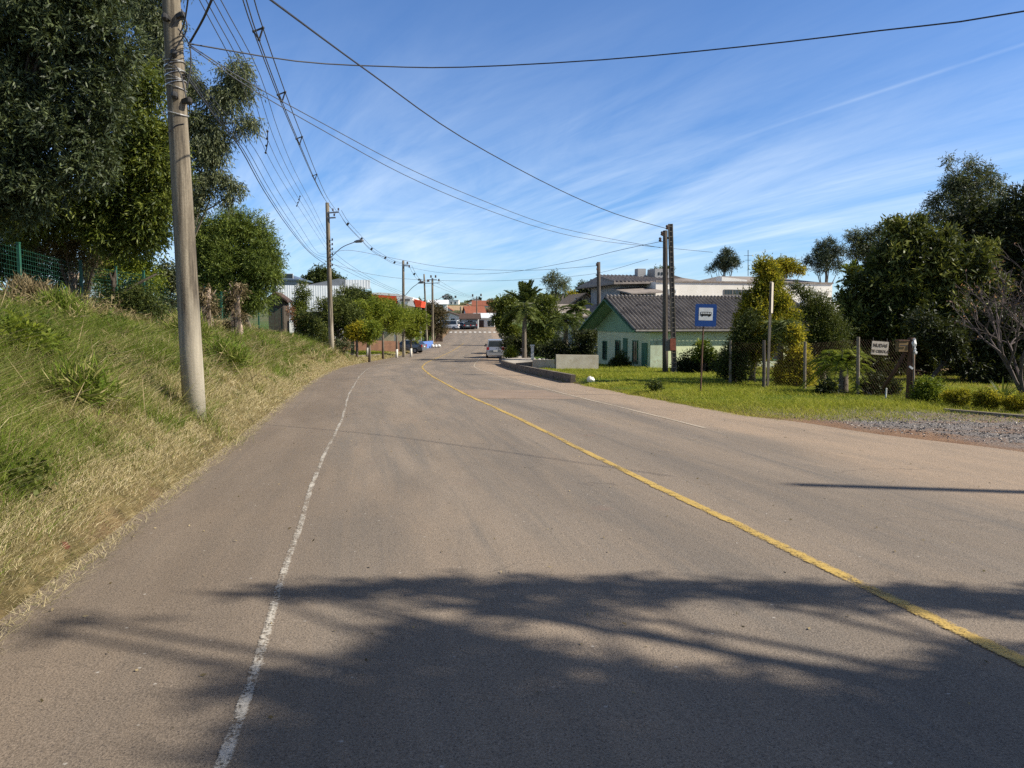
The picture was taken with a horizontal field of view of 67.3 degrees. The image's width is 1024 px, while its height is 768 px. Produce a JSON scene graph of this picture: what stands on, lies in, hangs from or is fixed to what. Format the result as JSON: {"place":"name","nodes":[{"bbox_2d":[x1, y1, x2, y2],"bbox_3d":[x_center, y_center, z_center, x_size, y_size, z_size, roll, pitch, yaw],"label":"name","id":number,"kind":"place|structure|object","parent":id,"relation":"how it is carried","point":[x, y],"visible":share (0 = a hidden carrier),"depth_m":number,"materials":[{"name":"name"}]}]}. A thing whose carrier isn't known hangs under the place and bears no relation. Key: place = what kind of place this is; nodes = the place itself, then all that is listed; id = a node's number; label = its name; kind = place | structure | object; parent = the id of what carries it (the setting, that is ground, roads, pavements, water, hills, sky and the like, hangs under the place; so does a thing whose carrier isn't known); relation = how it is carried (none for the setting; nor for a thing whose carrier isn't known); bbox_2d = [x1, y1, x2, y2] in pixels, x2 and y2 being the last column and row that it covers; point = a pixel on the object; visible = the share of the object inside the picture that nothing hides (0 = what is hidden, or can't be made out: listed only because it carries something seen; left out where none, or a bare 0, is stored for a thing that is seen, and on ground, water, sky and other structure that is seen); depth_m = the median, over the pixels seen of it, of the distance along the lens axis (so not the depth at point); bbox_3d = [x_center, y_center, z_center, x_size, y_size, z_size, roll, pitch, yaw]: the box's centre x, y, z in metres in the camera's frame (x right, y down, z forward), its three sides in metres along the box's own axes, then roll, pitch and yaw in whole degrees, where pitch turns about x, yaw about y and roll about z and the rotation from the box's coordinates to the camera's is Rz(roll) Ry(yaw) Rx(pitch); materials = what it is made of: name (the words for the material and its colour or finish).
{"place":"outdoors","nodes":[
{"label":"outdoors","id":0,"kind":"place"},
{"bbox_2d":[0,328,1023,767],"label":"road","id":1,"kind":"structure","parent":0,"point":[506,652],"depth_m":4.70,"materials":[{"name":"asphalt"}]},
{"bbox_2d":[214,354,416,767],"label":"edge line","id":2,"kind":"object","parent":1,"relation":"on","point":[224,752],"visible":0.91,"depth_m":3.70,"materials":[{"name":"white paint"}]},
{"bbox_2d":[484,339,504,357],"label":"parked car","id":3,"kind":"object","parent":1,"relation":"on","point":[491,347],"visible":0.65,"depth_m":74.85,"materials":[{"name":"silver metal"}]},
{"bbox_2d":[460,390,575,398],"bbox_3d":[0.029,0.301,23.306,2.753,0.137,4.623,-1,5,-11],"label":"road patch","id":4,"kind":"object","parent":1,"relation":"on","point":[514,394],"visible":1,"depth_m":23.02,"materials":[{"name":"asphalt"}]},
{"bbox_2d":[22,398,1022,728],"bbox_3d":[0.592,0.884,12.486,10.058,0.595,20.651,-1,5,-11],"label":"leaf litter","id":5,"kind":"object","parent":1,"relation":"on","point":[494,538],"visible":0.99,"depth_m":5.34,"materials":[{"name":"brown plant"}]},
{"bbox_2d":[422,343,1023,665],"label":"line","id":6,"kind":"object","parent":1,"relation":"on","point":[1001,651],"visible":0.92,"depth_m":5.32,"materials":[{"name":"yellow paint"}]},
{"bbox_2d":[0,302,1023,619],"bbox_3d":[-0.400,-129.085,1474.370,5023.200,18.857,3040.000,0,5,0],"label":"ground","id":7,"kind":"structure","parent":0,"point":[140,506],"depth_m":9.30,"materials":[{"name":"soil"}]},
{"bbox_2d":[0,269,62,302],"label":"weed clump","id":8,"kind":"object","parent":7,"relation":"on","point":[28,285],"visible":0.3,"depth_m":19.77,"materials":[{"name":"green plant"}]},
{"bbox_2d":[0,446,64,511],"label":"weed clump","id":9,"kind":"object","parent":7,"relation":"on","point":[28,477],"visible":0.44,"depth_m":5.73,"materials":[{"name":"plant"}]},
{"bbox_2d":[0,307,71,367],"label":"weed clump","id":10,"kind":"object","parent":7,"relation":"on","point":[36,331],"visible":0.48,"depth_m":9.50,"materials":[{"name":"green plant"}]},
{"bbox_2d":[0,227,101,299],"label":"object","id":11,"kind":"object","parent":7,"relation":"on","point":[30,268],"visible":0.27,"depth_m":25.86,"materials":[{"name":"green plant"}]},
{"bbox_2d":[25,282,103,321],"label":"weed clump","id":12,"kind":"object","parent":7,"relation":"on","point":[65,299],"visible":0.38,"depth_m":16.81,"materials":[{"name":"green plant"}]},
{"bbox_2d":[26,230,114,298],"bbox_3d":[-14.563,-3.738,25.459,2.629,3.267,1.960,-2,5,-21],"label":"shrub","id":13,"kind":"object","parent":7,"relation":"on","point":[69,251],"visible":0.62,"depth_m":25.26,"materials":[{"name":"green plant"}]},
{"bbox_2d":[0,0,163,239],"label":"broadleaf tree","id":14,"kind":"object","parent":7,"relation":"on","point":[42,113],"visible":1,"depth_m":18.62,"materials":[{"name":"green plant"}]},
{"bbox_2d":[36,351,128,416],"bbox_3d":[-5.020,0.064,8.812,0.965,0.976,1.065,0,5,0],"label":"weed clump","id":15,"kind":"object","parent":7,"relation":"on","point":[78,369],"visible":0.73,"depth_m":8.73,"materials":[{"name":"green plant"}]},
{"bbox_2d":[0,54,198,298],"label":"broadleaf tree","id":16,"kind":"object","parent":7,"relation":"on","point":[137,215],"visible":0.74,"depth_m":23.66,"materials":[{"name":"green plant"}]},
{"bbox_2d":[82,250,170,309],"bbox_3d":[-15.777,-4.061,31.231,3.724,3.372,2.318,0,5,0],"label":"shrub","id":17,"kind":"object","parent":7,"relation":"on","point":[138,268],"visible":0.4,"depth_m":30.83,"materials":[{"name":"green plant"}]},
{"bbox_2d":[82,276,176,323],"bbox_3d":[-12.473,-2.309,24.942,3.310,2.420,1.772,0,5,0],"label":"shrub","id":18,"kind":"object","parent":7,"relation":"on","point":[140,302],"visible":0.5,"depth_m":24.67,"materials":[{"name":"plant"}]},
{"bbox_2d":[0,242,282,331],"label":"fence","id":19,"kind":"object","parent":7,"relation":"on","point":[18,256],"visible":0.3,"depth_m":24.97,"materials":[{"name":"metal"}]},
{"bbox_2d":[153,256,198,312],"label":"shrub","id":20,"kind":"object","parent":7,"relation":"on","point":[171,278],"visible":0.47,"depth_m":32.50,"materials":[{"name":"green plant"}]},
{"bbox_2d":[0,277,366,661],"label":"bank grass","id":21,"kind":"structure","parent":7,"relation":"on","point":[155,412],"depth_m":9.04,"materials":[{"name":"plant"}]},
{"bbox_2d":[161,0,206,422],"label":"utility pole","id":22,"kind":"object","parent":7,"relation":"on","point":[187,289],"visible":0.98,"depth_m":11.51,"materials":[{"name":"concrete"}]},
{"bbox_2d":[185,75,327,265],"bbox_3d":[-9.439,-6.958,32.155,1.385,1.368,42.843,-1,5,-11],"label":"cable","id":23,"kind":"object","parent":22,"relation":"attached to","point":[195,89],"visible":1,"depth_m":19.44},
{"bbox_2d":[190,45,659,247],"bbox_3d":[-0.551,-5.922,24.206,3.559,1.156,26.942,2,5,25],"label":"wire","id":24,"kind":"object","parent":22,"relation":"attached to","point":[367,147],"visible":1,"depth_m":18.65,"materials":[{"name":"grey metal"}]},
{"bbox_2d":[187,45,705,251],"bbox_3d":[0.349,-5.857,25.108,4.717,1.126,29.087,3,6,29],"label":"wire","id":25,"kind":"object","parent":22,"relation":"attached to","point":[376,160],"visible":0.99,"depth_m":19.08,"materials":[{"name":"grey metal"}]},
{"bbox_2d":[159,308,219,341],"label":"weed clump","id":26,"kind":"object","parent":7,"relation":"on","point":[205,326],"visible":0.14,"depth_m":21.20,"materials":[{"name":"green plant"}]},
{"bbox_2d":[121,0,268,236],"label":"eucalyptus tree","id":27,"kind":"object","parent":7,"relation":"on","point":[211,146],"visible":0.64,"depth_m":29.98,"materials":[{"name":"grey plant"}]},
{"bbox_2d":[198,282,223,330],"bbox_3d":[-11.839,-2.712,29.869,1.255,2.458,1.115,0,5,0],"label":"tree stump","id":28,"kind":"object","parent":7,"relation":"on","point":[208,306],"visible":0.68,"depth_m":29.66,"materials":[{"name":"brown wood"}]},
{"bbox_2d":[172,203,290,328],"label":"willow tree","id":29,"kind":"object","parent":7,"relation":"on","point":[242,246],"visible":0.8,"depth_m":43.35,"materials":[{"name":"green plant"}]},
{"bbox_2d":[202,331,264,381],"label":"weed clump","id":30,"kind":"object","parent":7,"relation":"on","point":[230,351],"visible":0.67,"depth_m":18.84,"materials":[{"name":"green plant"}]},
{"bbox_2d":[217,280,251,335],"bbox_3d":[-11.085,-2.823,30.832,1.389,2.662,1.030,0,5,0],"label":"tree stump","id":31,"kind":"object","parent":7,"relation":"on","point":[238,291],"visible":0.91,"depth_m":30.68,"materials":[{"name":"brown wood"}]},
{"bbox_2d":[266,292,290,332],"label":"hut","id":32,"kind":"object","parent":7,"relation":"on","point":[284,301],"visible":0.45,"depth_m":62.31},
{"bbox_2d":[288,278,313,334],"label":"conifer","id":33,"kind":"object","parent":7,"relation":"on","point":[298,301],"visible":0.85,"depth_m":56.46,"materials":[{"name":"green plant"}]},
{"bbox_2d":[291,301,328,346],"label":"shrub","id":34,"kind":"object","parent":7,"relation":"on","point":[309,323],"visible":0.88,"depth_m":54.55,"materials":[{"name":"plant"}]},
{"bbox_2d":[276,278,369,338],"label":"warehouse","id":35,"kind":"structure","parent":7,"relation":"on","point":[319,289],"depth_m":84.52,"materials":[{"name":"white metal"}]},
{"bbox_2d":[300,261,347,285],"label":"broadleaf tree","id":36,"kind":"object","parent":7,"relation":"on","point":[319,274],"visible":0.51,"depth_m":108.19,"materials":[{"name":"green plant"}]},
{"bbox_2d":[311,292,365,345],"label":"clipped tree","id":37,"kind":"object","parent":7,"relation":"on","point":[344,314],"visible":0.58,"depth_m":64.20,"materials":[{"name":"green plant"}]},
{"bbox_2d":[325,202,363,349],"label":"utility pole","id":38,"kind":"object","parent":7,"relation":"on","point":[330,301],"visible":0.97,"depth_m":53.40,"materials":[{"name":"concrete"}]},
{"bbox_2d":[242,0,335,212],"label":"spacer cable","id":39,"kind":"object","parent":38,"relation":"attached to","point":[257,37],"visible":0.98,"depth_m":15.49,"materials":[{"name":"rubber"}]},
{"bbox_2d":[340,318,367,356],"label":"clipped tree","id":40,"kind":"object","parent":7,"relation":"on","point":[352,330],"visible":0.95,"depth_m":62.03,"materials":[{"name":"green plant"}]},
{"bbox_2d":[332,281,376,353],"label":"clipped tree","id":41,"kind":"object","parent":7,"relation":"on","point":[357,293],"visible":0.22,"depth_m":71.25,"materials":[{"name":"green plant"}]},
{"bbox_2d":[334,339,398,351],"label":"wall","id":42,"kind":"structure","parent":7,"relation":"on","point":[390,346],"depth_m":86.74,"materials":[{"name":"brown brick"}]},
{"bbox_2d":[350,293,390,356],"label":"clipped tree","id":43,"kind":"object","parent":7,"relation":"on","point":[375,309],"visible":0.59,"depth_m":68.02,"materials":[{"name":"green plant"}]},
{"bbox_2d":[355,316,385,361],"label":"clipped tree","id":44,"kind":"object","parent":7,"relation":"on","point":[373,330],"visible":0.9,"depth_m":62.33,"materials":[{"name":"green plant"}]},
{"bbox_2d":[345,351,409,363],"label":"dry grass","id":45,"kind":"structure","parent":7,"relation":"on","point":[373,358],"depth_m":70.35,"materials":[{"name":"plant"}]},
{"bbox_2d":[379,294,407,358],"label":"clipped tree","id":46,"kind":"object","parent":7,"relation":"on","point":[393,319],"visible":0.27,"depth_m":71.60,"materials":[{"name":"green plant"}]},
{"bbox_2d":[372,292,425,342],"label":"fuel station canopy","id":47,"kind":"object","parent":7,"relation":"on","point":[413,302],"visible":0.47,"depth_m":102.48,"materials":[{"name":"metal"}]},
{"bbox_2d":[384,302,420,357],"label":"clipped tree","id":48,"kind":"object","parent":7,"relation":"on","point":[409,314],"visible":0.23,"depth_m":75.46,"materials":[{"name":"green plant"}]},
{"bbox_2d":[402,261,423,356],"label":"utility pole","id":49,"kind":"object","parent":7,"relation":"on","point":[403,300],"visible":0.89,"depth_m":78.41,"materials":[{"name":"concrete"}]},
{"bbox_2d":[400,307,431,356],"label":"clipped tree","id":50,"kind":"object","parent":7,"relation":"on","point":[412,332],"visible":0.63,"depth_m":79.40,"materials":[{"name":"green plant"}]},
{"bbox_2d":[414,298,451,341],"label":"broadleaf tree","id":51,"kind":"object","parent":7,"relation":"on","point":[440,313],"visible":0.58,"depth_m":123.05,"materials":[{"name":"green plant"}]},
{"bbox_2d":[488,290,523,338],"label":"broadleaf tree","id":52,"kind":"object","parent":7,"relation":"on","point":[506,327],"visible":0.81,"depth_m":69.36,"materials":[{"name":"green plant"}]},
{"bbox_2d":[496,332,540,357],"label":"shrub","id":53,"kind":"object","parent":7,"relation":"on","point":[512,341],"visible":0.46,"depth_m":68.62,"materials":[{"name":"green plant"}]},
{"bbox_2d":[503,279,542,346],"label":"palm tree","id":54,"kind":"object","parent":7,"relation":"on","point":[526,292],"visible":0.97,"depth_m":66.17,"materials":[{"name":"green plant"}]},
{"bbox_2d":[500,302,546,357],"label":"palm tree","id":55,"kind":"object","parent":7,"relation":"on","point":[523,311],"visible":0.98,"depth_m":62.63,"materials":[{"name":"green plant"}]},
{"bbox_2d":[501,360,575,382],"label":"kerb","id":56,"kind":"structure","parent":7,"relation":"on","point":[561,376],"depth_m":35.71,"materials":[{"name":"concrete"}]},
{"bbox_2d":[526,291,564,348],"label":"broadleaf tree","id":57,"kind":"object","parent":7,"relation":"on","point":[536,332],"visible":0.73,"depth_m":65.33,"materials":[{"name":"green plant"}]},
{"bbox_2d":[539,268,573,302],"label":"eucalyptus tree","id":58,"kind":"object","parent":7,"relation":"on","point":[550,280],"visible":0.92,"depth_m":111.01,"materials":[{"name":"green plant"}]},
{"bbox_2d":[535,325,597,359],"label":"shrub","id":59,"kind":"object","parent":7,"relation":"on","point":[551,349],"visible":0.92,"depth_m":51.73,"materials":[{"name":"green plant"}]},
{"bbox_2d":[544,313,588,354],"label":"palm tree","id":60,"kind":"object","parent":7,"relation":"on","point":[555,319],"visible":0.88,"depth_m":55.46,"materials":[{"name":"green plant"}]},
{"bbox_2d":[557,293,590,303],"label":"house","id":61,"kind":"structure","parent":7,"relation":"on","point":[572,299],"depth_m":88.50,"materials":[{"name":"beige tile"}]},
{"bbox_2d":[555,300,593,340],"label":"palm tree","id":62,"kind":"object","parent":7,"relation":"on","point":[578,307],"visible":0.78,"depth_m":59.43,"materials":[{"name":"green plant"}]},
{"bbox_2d":[554,304,596,352],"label":"house","id":63,"kind":"structure","parent":7,"relation":"on","point":[591,308],"depth_m":75.64,"materials":[{"name":"paint"}]},
{"bbox_2d":[556,355,598,368],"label":"wall","id":64,"kind":"structure","parent":7,"relation":"on","point":[578,361],"depth_m":40.45,"materials":[{"name":"concrete"}]},
{"bbox_2d":[604,349,633,366],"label":"shrub","id":65,"kind":"object","parent":7,"relation":"on","point":[620,359],"visible":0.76,"depth_m":43.36,"materials":[{"name":"plant"}]},
{"bbox_2d":[659,230,668,372],"bbox_3d":[7.046,-3.757,35.795,0.590,6.684,0.277,-1,5,-7],"label":"utility pole","id":66,"kind":"object","parent":7,"relation":"on","point":[664,233],"visible":0.96,"depth_m":35.70,"materials":[{"name":"brown wood"}]},
{"bbox_2d":[665,224,676,372],"bbox_3d":[7.391,-3.892,35.634,0.654,6.983,0.490,0,5,0],"label":"utility pole","id":67,"kind":"object","parent":7,"relation":"on","point":[670,344],"visible":0.95,"depth_m":35.63,"materials":[{"name":"brown wood"}]},
{"bbox_2d":[270,0,666,228],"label":"cable","id":68,"kind":"object","parent":67,"relation":"attached to","point":[298,20],"visible":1,"depth_m":14.90,"materials":[{"name":"rubber"}]},
{"bbox_2d":[579,294,815,367],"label":"house","id":69,"kind":"structure","parent":7,"relation":"on","point":[631,325],"depth_m":44.21,"materials":[{"name":"paint"}]},
{"bbox_2d":[669,345,726,372],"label":"shrub","id":70,"kind":"object","parent":7,"relation":"on","point":[686,364],"visible":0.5,"depth_m":36.23,"materials":[{"name":"green plant"}]},
{"bbox_2d":[689,338,720,371],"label":"shrub","id":71,"kind":"object","parent":7,"relation":"on","point":[709,354],"visible":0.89,"depth_m":35.85,"materials":[{"name":"green plant"}]},
{"bbox_2d":[695,304,716,389],"bbox_3d":[5.687,-0.935,22.692,0.640,2.843,0.066,0,5,0],"label":"bus stop sign","id":72,"kind":"object","parent":7,"relation":"on","point":[705,314],"visible":0.98,"depth_m":22.58,"materials":[{"name":"metal"}]},
{"bbox_2d":[577,269,838,309],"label":"building","id":73,"kind":"structure","parent":7,"relation":"on","point":[640,282],"depth_m":77.71,"materials":[{"name":"paint"}]},
{"bbox_2d":[703,246,743,276],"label":"pine tree","id":74,"kind":"object","parent":7,"relation":"on","point":[726,261],"visible":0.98,"depth_m":103.69,"materials":[{"name":"green plant"}]},
{"bbox_2d":[709,306,764,384],"bbox_3d":[8.077,-1.320,27.601,1.828,3.034,1.421,-2,5,-24],"label":"bush","id":75,"kind":"object","parent":7,"relation":"on","point":[744,332],"visible":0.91,"depth_m":27.37,"materials":[{"name":"green plant"}]},
{"bbox_2d":[725,251,807,382],"bbox_3d":[9.389,-2.411,28.435,3.110,5.127,2.172,0,5,0],"label":"cypress","id":76,"kind":"object","parent":7,"relation":"on","point":[757,295],"visible":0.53,"depth_m":28.05,"materials":[{"name":"green plant"}]},
{"bbox_2d":[512,363,1023,422],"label":"lawn grass","id":77,"kind":"structure","parent":7,"relation":"on","point":[748,396],"depth_m":21.64,"materials":[{"name":"plant"}]},
{"bbox_2d":[766,281,773,386],"bbox_3d":[8.717,-1.560,26.062,0.125,3.799,0.620,2,5,24],"label":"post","id":78,"kind":"object","parent":7,"relation":"on","point":[771,289],"visible":0.94,"depth_m":26.03,"materials":[{"name":"grey metal"}]},
{"bbox_2d":[751,317,810,364],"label":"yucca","id":79,"kind":"object","parent":7,"relation":"on","point":[778,327],"visible":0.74,"depth_m":26.86,"materials":[{"name":"green plant"}]},
{"bbox_2d":[774,253,807,278],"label":"broadleaf tree","id":80,"kind":"object","parent":7,"relation":"on","point":[789,264],"visible":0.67,"depth_m":98.64,"materials":[{"name":"green plant"}]},
{"bbox_2d":[769,323,819,386],"bbox_3d":[9.881,-0.939,26.808,1.842,2.509,1.356,0,5,0],"label":"bush","id":81,"kind":"object","parent":7,"relation":"on","point":[794,356],"visible":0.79,"depth_m":26.58,"materials":[{"name":"plant"}]},
{"bbox_2d":[729,337,906,398],"bbox_3d":[9.551,-0.537,23.949,1.158,1.938,7.545,-2,5,-21],"label":"wire fence","id":82,"kind":"object","parent":7,"relation":"on","point":[858,364],"visible":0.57,"depth_m":23.88,"materials":[{"name":"grey metal"}]},
{"bbox_2d":[784,277,856,379],"bbox_3d":[11.762,-2.011,29.490,2.834,4.152,1.867,1,5,16],"label":"cypress","id":83,"kind":"object","parent":7,"relation":"on","point":[827,327],"visible":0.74,"depth_m":29.09,"materials":[{"name":"green plant"}]},
{"bbox_2d":[800,232,848,281],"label":"pine tree","id":84,"kind":"object","parent":7,"relation":"on","point":[824,254],"visible":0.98,"depth_m":80.87,"materials":[{"name":"green plant"}]},
{"bbox_2d":[798,345,878,393],"bbox_3d":[9.929,-0.384,22.939,2.326,1.556,2.292,0,5,0],"label":"tree fern","id":85,"kind":"object","parent":7,"relation":"on","point":[842,359],"visible":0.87,"depth_m":22.72,"materials":[{"name":"green plant"}]},
{"bbox_2d":[810,366,905,395],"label":"shrub","id":86,"kind":"object","parent":7,"relation":"on","point":[827,385],"visible":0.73,"depth_m":22.09,"materials":[{"name":"green plant"}]},
{"bbox_2d":[837,218,884,275],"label":"eucalyptus tree","id":87,"kind":"object","parent":7,"relation":"on","point":[856,239],"visible":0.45,"depth_m":63.94,"materials":[{"name":"green plant"}]},
{"bbox_2d":[882,338,914,399],"bbox_3d":[10.104,-0.310,20.091,0.787,1.792,0.232,3,6,32],"label":"gate post","id":88,"kind":"object","parent":7,"relation":"on","point":[910,373],"visible":0.81,"depth_m":19.90,"materials":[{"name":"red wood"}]},
{"bbox_2d":[835,348,962,376],"bbox_3d":[18.777,-0.534,32.932,9.974,2.240,2.316,0,5,0],"label":"shrub","id":89,"kind":"object","parent":7,"relation":"on","point":[927,370],"visible":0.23,"depth_m":32.76,"materials":[{"name":"green plant"}]},
{"bbox_2d":[827,207,1017,372],"bbox_3d":[17.859,-3.681,33.637,8.185,8.058,3.729,0,5,0],"label":"mango tree","id":90,"kind":"object","parent":7,"relation":"on","point":[912,262],"visible":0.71,"depth_m":33.07,"materials":[{"name":"green plant"}]},
{"bbox_2d":[906,373,949,403],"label":"bush","id":91,"kind":"object","parent":7,"relation":"on","point":[925,389],"visible":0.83,"depth_m":19.15,"materials":[{"name":"green plant"}]},
{"bbox_2d":[938,387,972,406],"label":"clipped shrub","id":92,"kind":"object","parent":7,"relation":"on","point":[956,397],"visible":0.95,"depth_m":18.41,"materials":[{"name":"plant"}]},
{"bbox_2d":[897,296,1023,379],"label":"broadleaf tree","id":93,"kind":"object","parent":7,"relation":"on","point":[921,328],"visible":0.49,"depth_m":29.66,"materials":[{"name":"green plant"}]},
{"bbox_2d":[919,149,1012,226],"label":"eucalyptus tree","id":94,"kind":"object","parent":7,"relation":"on","point":[955,184],"visible":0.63,"depth_m":49.85,"materials":[{"name":"green plant"}]},
{"bbox_2d":[925,322,1023,383],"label":"bush","id":95,"kind":"object","parent":7,"relation":"on","point":[976,372],"visible":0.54,"depth_m":29.25,"materials":[{"name":"green plant"}]},
{"bbox_2d":[936,180,1023,311],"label":"broadleaf tree","id":96,"kind":"object","parent":7,"relation":"on","point":[980,217],"visible":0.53,"depth_m":37.33,"materials":[{"name":"green plant"}]},
{"bbox_2d":[949,242,1023,394],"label":"bare tree","id":97,"kind":"object","parent":7,"relation":"on","point":[1006,362],"visible":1,"depth_m":22.02,"materials":[{"name":"brown plant"}]},
{"bbox_2d":[968,386,1007,410],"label":"clipped shrub","id":98,"kind":"object","parent":7,"relation":"on","point":[989,398],"visible":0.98,"depth_m":17.86,"materials":[{"name":"plant"}]},
{"bbox_2d":[1001,390,1023,412],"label":"clipped shrub","id":99,"kind":"object","parent":7,"relation":"on","point":[1013,402],"visible":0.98,"depth_m":17.53,"materials":[{"name":"plant"}]},
{"bbox_2d":[0,0,1023,301],"label":"sky","id":100,"kind":"structure","parent":0,"point":[776,149],"materials":[{"name":"blue"}]},
{"bbox_2d":[189,10,1023,67],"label":"cable","id":101,"kind":"object","parent":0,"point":[622,57],"visible":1,"depth_m":12.99,"materials":[{"name":"rubber"}]},
{"bbox_2d":[783,412,1023,444],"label":"gravel","id":102,"kind":"structure","parent":0,"point":[957,430],"depth_m":14.58,"materials":[{"name":"gravel"}]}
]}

